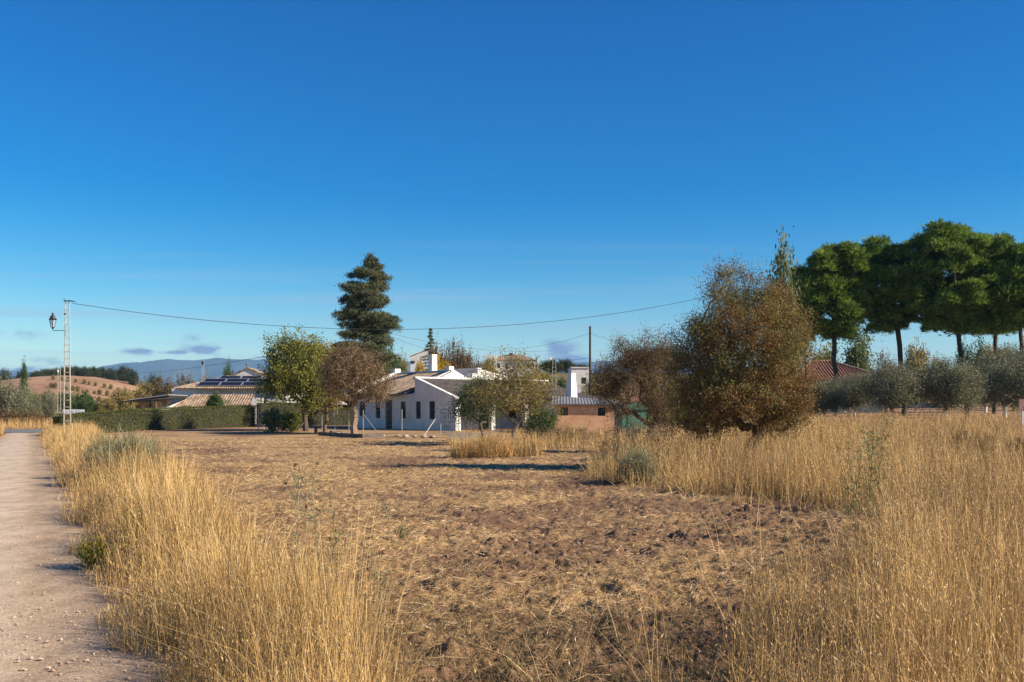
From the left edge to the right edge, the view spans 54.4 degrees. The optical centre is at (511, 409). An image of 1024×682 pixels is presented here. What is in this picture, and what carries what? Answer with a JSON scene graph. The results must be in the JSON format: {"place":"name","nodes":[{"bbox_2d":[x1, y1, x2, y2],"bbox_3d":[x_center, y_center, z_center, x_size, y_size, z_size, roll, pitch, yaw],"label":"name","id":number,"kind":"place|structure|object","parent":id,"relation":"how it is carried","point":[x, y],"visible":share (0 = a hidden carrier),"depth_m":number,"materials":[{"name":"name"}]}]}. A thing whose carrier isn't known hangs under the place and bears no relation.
{"place":"outdoors","nodes":[
{"label":"outdoors","id":0,"kind":"place"},
{"bbox_2d":[4,429,44,432],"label":"asphalt lane","id":1,"kind":"structure","parent":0,"point":[23,431],"depth_m":69.54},
{"bbox_2d":[0,416,52,435],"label":"verge grass","id":2,"kind":"structure","parent":0,"point":[3,426],"depth_m":80.57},
{"bbox_2d":[0,433,198,681],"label":"road","id":3,"kind":"structure","parent":0,"point":[26,469],"depth_m":8.56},
{"bbox_2d":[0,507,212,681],"bbox_3d":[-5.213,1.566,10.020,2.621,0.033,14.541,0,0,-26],"label":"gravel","id":4,"kind":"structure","parent":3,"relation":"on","point":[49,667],"depth_m":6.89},
{"bbox_2d":[0,358,728,393],"bbox_3d":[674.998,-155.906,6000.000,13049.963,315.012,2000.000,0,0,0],"label":"mountains","id":5,"kind":"structure","parent":0,"point":[142,369],"depth_m":5821.17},
{"bbox_2d":[0,373,1022,681],"bbox_3d":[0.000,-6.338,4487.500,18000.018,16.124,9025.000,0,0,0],"label":"ground","id":6,"kind":"structure","parent":0,"point":[586,505],"depth_m":12.83,"materials":[{"name":"soil"}]},
{"bbox_2d":[0,407,32,426],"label":"brown scrub","id":7,"kind":"object","parent":6,"relation":"on","point":[11,415],"visible":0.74,"depth_m":85.81,"materials":[{"name":"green plant"}]},
{"bbox_2d":[0,374,37,417],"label":"olive tree","id":8,"kind":"object","parent":6,"relation":"on","point":[9,399],"visible":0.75,"depth_m":91.58,"materials":[{"name":"green plant"}]},
{"bbox_2d":[20,356,29,395],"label":"slender tree","id":9,"kind":"object","parent":6,"relation":"on","point":[24,376],"visible":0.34,"depth_m":119.83,"materials":[{"name":"green plant"}]},
{"bbox_2d":[18,386,42,422],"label":"olive tree","id":10,"kind":"object","parent":6,"relation":"on","point":[34,409],"visible":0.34,"depth_m":95.83,"materials":[{"name":"green plant"}]},
{"bbox_2d":[29,412,50,425],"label":"brown scrub","id":11,"kind":"object","parent":6,"relation":"on","point":[40,416],"visible":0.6,"depth_m":87.86,"materials":[{"name":"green plant"}]},
{"bbox_2d":[39,386,62,419],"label":"olive tree","id":12,"kind":"object","parent":6,"relation":"on","point":[49,408],"visible":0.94,"depth_m":111.71,"materials":[{"name":"green plant"}]},
{"bbox_2d":[49,300,74,427],"bbox_3d":[-23.509,-2.023,52.000,1.399,7.575,0.381,0,0,0],"label":"lattice lamp post","id":13,"kind":"object","parent":6,"relation":"on","point":[52,319],"visible":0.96,"depth_m":51.98,"materials":[{"name":"metal"}]},
{"bbox_2d":[72,296,708,329],"bbox_3d":[-4.481,-6.174,58.999,39.534,3.122,0.025,0,0,-21],"label":"overhead cable","id":14,"kind":"object","parent":13,"relation":"attached to","point":[375,329],"visible":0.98,"depth_m":57.81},
{"bbox_2d":[55,388,97,415],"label":"green tree","id":15,"kind":"object","parent":6,"relation":"on","point":[73,401],"visible":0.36,"depth_m":124.16,"materials":[{"name":"green plant"}]},
{"bbox_2d":[75,366,93,376],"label":"oak tree","id":16,"kind":"object","parent":6,"relation":"on","point":[85,371],"visible":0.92,"depth_m":295.09,"materials":[{"name":"green plant"}]},
{"bbox_2d":[74,394,99,412],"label":"green bush","id":17,"kind":"object","parent":6,"relation":"on","point":[85,404],"visible":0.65,"depth_m":117.54,"materials":[{"name":"green plant"}]},
{"bbox_2d":[76,427,123,466],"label":"broom bush","id":18,"kind":"object","parent":6,"relation":"on","point":[90,449],"visible":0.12,"depth_m":22.35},
{"bbox_2d":[69,531,131,569],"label":"yellow flower bush","id":19,"kind":"object","parent":6,"relation":"on","point":[89,551],"visible":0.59,"depth_m":9.81,"materials":[{"name":"green plant"}]},
{"bbox_2d":[96,396,118,410],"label":"tawny bush","id":20,"kind":"object","parent":6,"relation":"on","point":[114,405],"visible":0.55,"depth_m":117.66,"materials":[{"name":"brown plant"}]},
{"bbox_2d":[102,367,118,379],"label":"oak tree","id":21,"kind":"object","parent":6,"relation":"on","point":[111,375],"visible":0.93,"depth_m":297.98,"materials":[{"name":"green plant"}]},
{"bbox_2d":[112,364,132,381],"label":"oak tree","id":22,"kind":"object","parent":6,"relation":"on","point":[121,370],"visible":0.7,"depth_m":303.25,"materials":[{"name":"green plant"}]},
{"bbox_2d":[109,383,138,409],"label":"tawny bush","id":23,"kind":"object","parent":6,"relation":"on","point":[120,396],"visible":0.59,"depth_m":124.49,"materials":[{"name":"brown plant"}]},
{"bbox_2d":[82,427,175,481],"bbox_3d":[-7.866,1.087,20.485,1.949,1.731,1.829,0,0,0],"label":"broom bush","id":24,"kind":"object","parent":6,"relation":"on","point":[121,445],"visible":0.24,"depth_m":20.27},
{"bbox_2d":[119,499,147,559],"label":"yellow flower bush","id":25,"kind":"object","parent":6,"relation":"on","point":[133,517],"visible":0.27,"depth_m":10.59,"materials":[{"name":"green plant"}]},
{"bbox_2d":[127,369,139,385],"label":"oak tree","id":26,"kind":"object","parent":6,"relation":"on","point":[133,378],"visible":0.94,"depth_m":295.51,"materials":[{"name":"green plant"}]},
{"bbox_2d":[133,374,157,403],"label":"brown tree","id":27,"kind":"object","parent":6,"relation":"on","point":[143,386],"visible":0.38,"depth_m":149.21,"materials":[{"name":"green plant"}]},
{"bbox_2d":[131,390,163,409],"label":"brown tree","id":28,"kind":"object","parent":6,"relation":"on","point":[142,405],"visible":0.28,"depth_m":129.64,"materials":[{"name":"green plant"}]},
{"bbox_2d":[49,403,257,433],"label":"hedge","id":29,"kind":"object","parent":6,"relation":"on","point":[191,417],"visible":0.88,"depth_m":66.56,"materials":[{"name":"green plant"}]},
{"bbox_2d":[123,394,187,408],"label":"carport","id":30,"kind":"object","parent":6,"relation":"on","point":[159,398],"visible":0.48,"depth_m":86.67,"materials":[{"name":"black paint"}]},
{"bbox_2d":[151,368,178,407],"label":"brown tree","id":31,"kind":"object","parent":6,"relation":"on","point":[166,389],"visible":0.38,"depth_m":149.61,"materials":[{"name":"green plant"}]},
{"bbox_2d":[174,369,200,386],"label":"brown tree","id":32,"kind":"object","parent":6,"relation":"on","point":[180,383],"visible":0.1,"depth_m":139.89,"materials":[{"name":"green plant"}]},
{"bbox_2d":[202,391,229,406],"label":"round bush","id":33,"kind":"object","parent":6,"relation":"on","point":[215,399],"visible":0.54,"depth_m":84.69,"materials":[{"name":"green plant"}]},
{"bbox_2d":[161,363,302,423],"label":"solar house","id":34,"kind":"structure","parent":6,"relation":"on","point":[234,388],"depth_m":92.00,"materials":[{"name":"ceramic"}]},
{"bbox_2d":[259,405,286,432],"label":"fig bush","id":35,"kind":"object","parent":6,"relation":"on","point":[272,420],"visible":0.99,"depth_m":59.83,"materials":[{"name":"green plant"}]},
{"bbox_2d":[247,324,333,430],"bbox_3d":[-13.907,-1.996,62.886,5.798,6.947,4.454,0,0,0],"label":"yellow green tree","id":36,"kind":"object","parent":6,"relation":"on","point":[280,383],"visible":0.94,"depth_m":62.50,"materials":[{"name":"green plant"}]},
{"bbox_2d":[280,408,304,431],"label":"green bush","id":37,"kind":"object","parent":6,"relation":"on","point":[292,419],"visible":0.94,"depth_m":60.73,"materials":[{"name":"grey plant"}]},
{"bbox_2d":[271,457,316,577],"bbox_3d":[-1.870,1.000,8.555,0.385,1.201,0.422,0,0,-12],"label":"dry weed","id":38,"kind":"object","parent":6,"relation":"on","point":[301,477],"visible":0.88,"depth_m":8.52,"materials":[{"name":"brown plant"}]},
{"bbox_2d":[255,400,351,424],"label":"hedge","id":39,"kind":"object","parent":6,"relation":"on","point":[261,407],"visible":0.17,"depth_m":85.38,"materials":[{"name":"green plant"}]},
{"bbox_2d":[38,418,572,681],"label":"tall grass","id":40,"kind":"structure","parent":6,"relation":"on","point":[191,539],"depth_m":6.76,"materials":[{"name":"plant"}]},
{"bbox_2d":[282,454,339,569],"bbox_3d":[-1.875,1.015,9.332,0.523,1.171,0.450,0,0,-9],"label":"dry weed","id":41,"kind":"object","parent":6,"relation":"on","point":[314,516],"visible":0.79,"depth_m":9.28,"materials":[{"name":"brown plant"}]},
{"bbox_2d":[305,337,344,429],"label":"green tree","id":42,"kind":"object","parent":6,"relation":"on","point":[330,405],"visible":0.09,"depth_m":65.72,"materials":[{"name":"green plant"}]},
{"bbox_2d":[307,407,351,425],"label":"hedge","id":43,"kind":"object","parent":6,"relation":"on","point":[319,419],"visible":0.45,"depth_m":81.08,"materials":[{"name":"green plant"}]},
{"bbox_2d":[311,486,351,591],"bbox_3d":[-1.441,1.111,8.040,0.324,0.979,0.323,0,0,0],"label":"dry weed","id":44,"kind":"object","parent":6,"relation":"on","point":[333,538],"visible":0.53,"depth_m":8.01,"materials":[{"name":"brown plant"}]},
{"bbox_2d":[318,432,364,437],"bbox_3d":[-9.513,1.451,55.290,0.120,0.352,4.631,0,0,-41],"label":"timber edging","id":45,"kind":"object","parent":6,"relation":"on","point":[342,434],"visible":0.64,"depth_m":55.04,"materials":[{"name":"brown wood"}]},
{"bbox_2d":[258,409,440,435],"bbox_3d":[-10.251,0.737,59.313,15.327,1.635,1.600,0,0,35],"label":"wire fence","id":46,"kind":"object","parent":6,"relation":"on","point":[348,422],"visible":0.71,"depth_m":57.83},
{"bbox_2d":[310,333,405,433],"bbox_3d":[-9.036,-1.443,57.887,5.603,6.130,5.412,0,0,0],"label":"almond tree","id":47,"kind":"object","parent":6,"relation":"on","point":[339,376],"visible":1,"depth_m":57.52,"materials":[{"name":"brown plant"}]},
{"bbox_2d":[325,252,403,411],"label":"cedar tree","id":48,"kind":"object","parent":6,"relation":"on","point":[362,300],"visible":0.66,"depth_m":74.95,"materials":[{"name":"green plant"}]},
{"bbox_2d":[356,552,394,616],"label":"dry weed","id":49,"kind":"object","parent":6,"relation":"on","point":[377,573],"visible":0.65,"depth_m":7.45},
{"bbox_2d":[375,337,405,371],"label":"green tree","id":50,"kind":"object","parent":6,"relation":"on","point":[394,361],"visible":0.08,"depth_m":88.12,"materials":[{"name":"green plant"}]},
{"bbox_2d":[409,348,443,371],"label":"white gable house","id":51,"kind":"structure","parent":6,"relation":"on","point":[414,358],"depth_m":128.00,"materials":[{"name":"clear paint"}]},
{"bbox_2d":[419,328,438,369],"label":"conifer tree","id":52,"kind":"object","parent":6,"relation":"on","point":[431,340],"visible":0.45,"depth_m":103.86,"materials":[{"name":"green plant"}]},
{"bbox_2d":[426,342,458,368],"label":"brown tree","id":53,"kind":"object","parent":6,"relation":"on","point":[453,362],"visible":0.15,"depth_m":111.96,"materials":[{"name":"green plant"}]},
{"bbox_2d":[447,327,472,368],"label":"brown tree","id":54,"kind":"object","parent":6,"relation":"on","point":[459,353],"visible":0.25,"depth_m":113.82,"materials":[{"name":"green plant"}]},
{"bbox_2d":[448,433,490,440],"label":"concrete wall","id":55,"kind":"structure","parent":6,"relation":"on","point":[459,435],"depth_m":50.00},
{"bbox_2d":[435,368,508,437],"bbox_3d":[-1.712,-0.148,46.874,3.446,3.739,2.961,0,0,-17],"label":"tree","id":56,"kind":"object","parent":6,"relation":"on","point":[460,412],"visible":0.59,"depth_m":46.83,"materials":[{"name":"green plant"}]},
{"bbox_2d":[458,344,487,368],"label":"brown tree","id":57,"kind":"object","parent":6,"relation":"on","point":[470,362],"visible":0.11,"depth_m":109.89,"materials":[{"name":"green plant"}]},
{"bbox_2d":[350,354,618,430],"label":"farmhouse","id":58,"kind":"object","parent":6,"relation":"on","point":[424,397],"visible":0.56,"depth_m":66.77,"materials":[{"name":"paint"}]},
{"bbox_2d":[386,400,391,428],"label":"door","id":59,"kind":"structure","parent":58,"relation":"in","point":[388,410],"depth_m":68.11,"materials":[{"name":"black paint"}]},
{"bbox_2d":[480,352,497,373],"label":"brown tree","id":60,"kind":"object","parent":6,"relation":"on","point":[488,364],"visible":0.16,"depth_m":107.71,"materials":[{"name":"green plant"}]},
{"bbox_2d":[436,427,553,458],"bbox_3d":[-0.795,1.102,33.650,4.353,1.158,2.427,0,0,-25],"label":"grass clump","id":61,"kind":"object","parent":6,"relation":"on","point":[493,448],"visible":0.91,"depth_m":33.26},
{"bbox_2d":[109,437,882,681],"bbox_3d":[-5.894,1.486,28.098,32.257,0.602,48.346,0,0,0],"label":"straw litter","id":62,"kind":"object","parent":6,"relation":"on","point":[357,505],"visible":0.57,"depth_m":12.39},
{"bbox_2d":[163,441,841,681],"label":"soil clods","id":63,"kind":"object","parent":6,"relation":"on","point":[573,545],"visible":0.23,"depth_m":11.79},
{"bbox_2d":[485,353,535,376],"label":"white villa","id":64,"kind":"object","parent":6,"relation":"on","point":[501,358],"visible":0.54,"depth_m":142.00,"materials":[{"name":"paint"}]},
{"bbox_2d":[466,342,565,444],"bbox_3d":[-0.035,-0.640,43.909,4.581,4.689,4.166,0,0,32],"label":"tree","id":65,"kind":"object","parent":6,"relation":"on","point":[526,385],"visible":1,"depth_m":43.69,"materials":[{"name":"green plant"}]},
{"bbox_2d":[519,403,562,438],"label":"round bush","id":66,"kind":"object","parent":6,"relation":"on","point":[548,423],"visible":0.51,"depth_m":49.76,"materials":[{"name":"green plant"}]},
{"bbox_2d":[536,358,564,373],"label":"oak tree","id":67,"kind":"object","parent":6,"relation":"on","point":[547,364],"visible":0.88,"depth_m":149.28,"materials":[{"name":"green plant"}]},
{"bbox_2d":[528,417,572,442],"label":"shrub","id":68,"kind":"object","parent":6,"relation":"on","point":[540,431],"visible":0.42,"depth_m":46.92,"materials":[{"name":"brown plant"}]},
{"bbox_2d":[558,358,576,373],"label":"oak tree","id":69,"kind":"object","parent":6,"relation":"on","point":[568,364],"visible":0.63,"depth_m":151.45,"materials":[{"name":"green plant"}]},
{"bbox_2d":[449,424,693,451],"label":"weeds","id":70,"kind":"object","parent":6,"relation":"on","point":[571,442],"visible":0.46,"depth_m":45.26,"materials":[{"name":"beige plant"}]},
{"bbox_2d":[550,420,594,442],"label":"shrub","id":71,"kind":"object","parent":6,"relation":"on","point":[574,434],"visible":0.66,"depth_m":45.90,"materials":[{"name":"brown plant"}]},
{"bbox_2d":[567,367,588,392],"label":"white flat house","id":72,"kind":"structure","parent":6,"relation":"on","point":[579,371],"depth_m":100.00,"materials":[{"name":"paint"}]},
{"bbox_2d":[251,458,914,681],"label":"loose stalks","id":73,"kind":"object","parent":6,"relation":"on","point":[645,666],"visible":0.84,"depth_m":6.15,"materials":[{"name":"beige plant"}]},
{"bbox_2d":[552,395,617,433],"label":"brick shed","id":74,"kind":"structure","parent":6,"relation":"on","point":[576,410],"depth_m":57.92,"materials":[{"name":"orange brick"}]},
{"bbox_2d":[589,326,590,394],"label":"utility pole","id":75,"kind":"object","parent":6,"relation":"on","point":[589,356],"visible":0.47,"depth_m":79.92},
{"bbox_2d":[578,379,603,396],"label":"brown tree","id":76,"kind":"object","parent":6,"relation":"on","point":[586,387],"visible":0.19,"depth_m":94.66,"materials":[{"name":"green plant"}]},
{"bbox_2d":[614,402,646,437],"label":"green shed","id":77,"kind":"structure","parent":6,"relation":"on","point":[622,423],"depth_m":50.09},
{"bbox_2d":[580,318,684,444],"bbox_3d":[4.831,-0.840,37.002,4.541,5.115,2.922,0,0,0],"label":"almond tree","id":78,"kind":"object","parent":6,"relation":"on","point":[648,369],"visible":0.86,"depth_m":36.72,"materials":[{"name":"brown plant"}]},
{"bbox_2d":[580,411,684,459],"bbox_3d":[4.074,1.118,31.121,3.404,2.291,3.200,0,0,18],"label":"dead shrub","id":79,"kind":"object","parent":6,"relation":"on","point":[636,429],"visible":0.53,"depth_m":30.88,"materials":[{"name":"beige plant"}]},
{"bbox_2d":[609,441,663,484],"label":"broom bush","id":80,"kind":"object","parent":6,"relation":"on","point":[641,460],"visible":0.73,"depth_m":21.12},
{"bbox_2d":[636,380,694,427],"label":"green bush","id":81,"kind":"object","parent":6,"relation":"on","point":[667,422],"visible":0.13,"depth_m":69.61,"materials":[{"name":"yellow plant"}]},
{"bbox_2d":[652,342,695,373],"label":"oak tree","id":82,"kind":"object","parent":6,"relation":"on","point":[671,357],"visible":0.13,"depth_m":153.50,"materials":[{"name":"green plant"}]},
{"bbox_2d":[649,249,833,464],"bbox_3d":[6.038,-1.208,25.954,4.268,5.944,4.353,0,0,41],"label":"almond tree","id":83,"kind":"object","parent":6,"relation":"on","point":[780,391],"visible":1,"depth_m":25.46,"materials":[{"name":"brown plant"}]},
{"bbox_2d":[761,225,803,416],"bbox_3d":[16.267,-4.301,59.976,2.433,13.616,2.628,0,0,-24],"label":"poplar tree","id":84,"kind":"object","parent":6,"relation":"on","point":[781,272],"visible":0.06,"depth_m":59.79,"materials":[{"name":"green plant"}]},
{"bbox_2d":[566,408,1023,681],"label":"wild oats","id":85,"kind":"object","parent":6,"relation":"on","point":[977,494],"visible":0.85,"depth_m":8.83,"materials":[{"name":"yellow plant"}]},
{"bbox_2d":[786,277,820,376],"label":"umbrella pine","id":86,"kind":"object","parent":6,"relation":"on","point":[815,332],"visible":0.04,"depth_m":83.75,"materials":[{"name":"green plant"}]},
{"bbox_2d":[813,341,839,361],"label":"green tree","id":87,"kind":"object","parent":6,"relation":"on","point":[829,356],"visible":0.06,"depth_m":95.54,"materials":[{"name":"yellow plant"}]},
{"bbox_2d":[806,373,851,419],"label":"olive tree","id":88,"kind":"object","parent":6,"relation":"on","point":[834,399],"visible":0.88,"depth_m":61.36,"materials":[{"name":"green plant"}]},
{"bbox_2d":[785,239,882,415],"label":"umbrella pine","id":89,"kind":"object","parent":6,"relation":"on","point":[839,294],"visible":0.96,"depth_m":70.61,"materials":[{"name":"green plant"}]},
{"bbox_2d":[795,356,886,412],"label":"red roof house","id":90,"kind":"structure","parent":6,"relation":"on","point":[828,367],"depth_m":85.38,"materials":[{"name":"tile"}]},
{"bbox_2d":[829,368,875,417],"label":"olive tree","id":91,"kind":"object","parent":6,"relation":"on","point":[853,394],"visible":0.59,"depth_m":63.43,"materials":[{"name":"green plant"}]},
{"bbox_2d":[834,436,873,539],"bbox_3d":[4.165,0.939,12.188,0.434,1.323,0.472,0,0,0],"label":"dry weed","id":92,"kind":"object","parent":6,"relation":"on","point":[848,512],"visible":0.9,"depth_m":12.18,"materials":[{"name":"brown plant"}]},
{"bbox_2d":[839,323,881,371],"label":"pale tree","id":93,"kind":"object","parent":6,"relation":"on","point":[858,357],"visible":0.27,"depth_m":97.31,"materials":[{"name":"green plant"}]},
{"bbox_2d":[843,414,900,528],"bbox_3d":[4.281,0.824,11.895,0.664,1.555,0.563,0,0,27],"label":"dry weed","id":94,"kind":"object","parent":6,"relation":"on","point":[869,458],"visible":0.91,"depth_m":11.84,"materials":[{"name":"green plant"}]},
{"bbox_2d":[874,340,895,372],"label":"brown tree","id":95,"kind":"object","parent":6,"relation":"on","point":[881,356],"visible":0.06,"depth_m":111.95,"materials":[{"name":"green plant"}]},
{"bbox_2d":[856,353,931,418],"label":"olive tree","id":96,"kind":"object","parent":6,"relation":"on","point":[892,390],"visible":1,"depth_m":59.13,"materials":[{"name":"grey plant"}]},
{"bbox_2d":[854,234,949,415],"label":"umbrella pine","id":97,"kind":"object","parent":6,"relation":"on","point":[891,316],"visible":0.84,"depth_m":71.55,"materials":[{"name":"green plant"}]},
{"bbox_2d":[903,333,931,400],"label":"tree","id":98,"kind":"object","parent":6,"relation":"on","point":[919,354],"visible":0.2,"depth_m":107.49,"materials":[{"name":"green plant"}]},
{"bbox_2d":[912,353,992,420],"bbox_3d":[26.161,-1.298,60.115,5.045,4.383,5.788,0,0,-20],"label":"olive tree","id":99,"kind":"object","parent":6,"relation":"on","point":[947,388],"visible":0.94,"depth_m":59.14,"materials":[{"name":"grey plant"}]},
{"bbox_2d":[948,427,973,459],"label":"dock weed","id":100,"kind":"object","parent":6,"relation":"on","point":[959,438],"visible":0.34,"depth_m":26.94,"materials":[{"name":"brown plant"}]},
{"bbox_2d":[902,217,1023,416],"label":"umbrella pine","id":101,"kind":"object","parent":6,"relation":"on","point":[958,293],"visible":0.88,"depth_m":69.55,"materials":[{"name":"green plant"}]},
{"bbox_2d":[950,335,986,406],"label":"green tree","id":102,"kind":"object","parent":6,"relation":"on","point":[969,352],"visible":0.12,"depth_m":99.92,"materials":[{"name":"green plant"}]},
{"bbox_2d":[969,230,1015,413],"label":"umbrella pine","id":103,"kind":"object","parent":6,"relation":"on","point":[986,333],"visible":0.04,"depth_m":78.02,"materials":[{"name":"green plant"}]},
{"bbox_2d":[964,336,1023,416],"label":"olive tree","id":104,"kind":"object","parent":6,"relation":"on","point":[995,357],"visible":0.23,"depth_m":67.65,"materials":[{"name":"green plant"}]},
{"bbox_2d":[979,336,1013,408],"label":"brown tree","id":105,"kind":"object","parent":6,"relation":"on","point":[991,349],"visible":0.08,"depth_m":96.04,"materials":[{"name":"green plant"}]},
{"bbox_2d":[977,341,1023,417],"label":"olive tree","id":106,"kind":"object","parent":6,"relation":"on","point":[1012,375],"visible":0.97,"depth_m":61.41,"materials":[{"name":"green plant"}]},
{"bbox_2d":[980,233,1023,364],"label":"umbrella pine","id":107,"kind":"object","parent":6,"relation":"on","point":[1009,320],"visible":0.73,"depth_m":69.60,"materials":[{"name":"green plant"}]},
{"bbox_2d":[0,0,1023,374],"label":"sky","id":108,"kind":"structure","parent":0,"point":[508,163],"materials":[{"name":"blue"}]},
{"bbox_2d":[247,550,824,681],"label":"short grass","id":109,"kind":"structure","parent":0,"point":[718,673],"depth_m":6.87,"materials":[{"name":"plant"}]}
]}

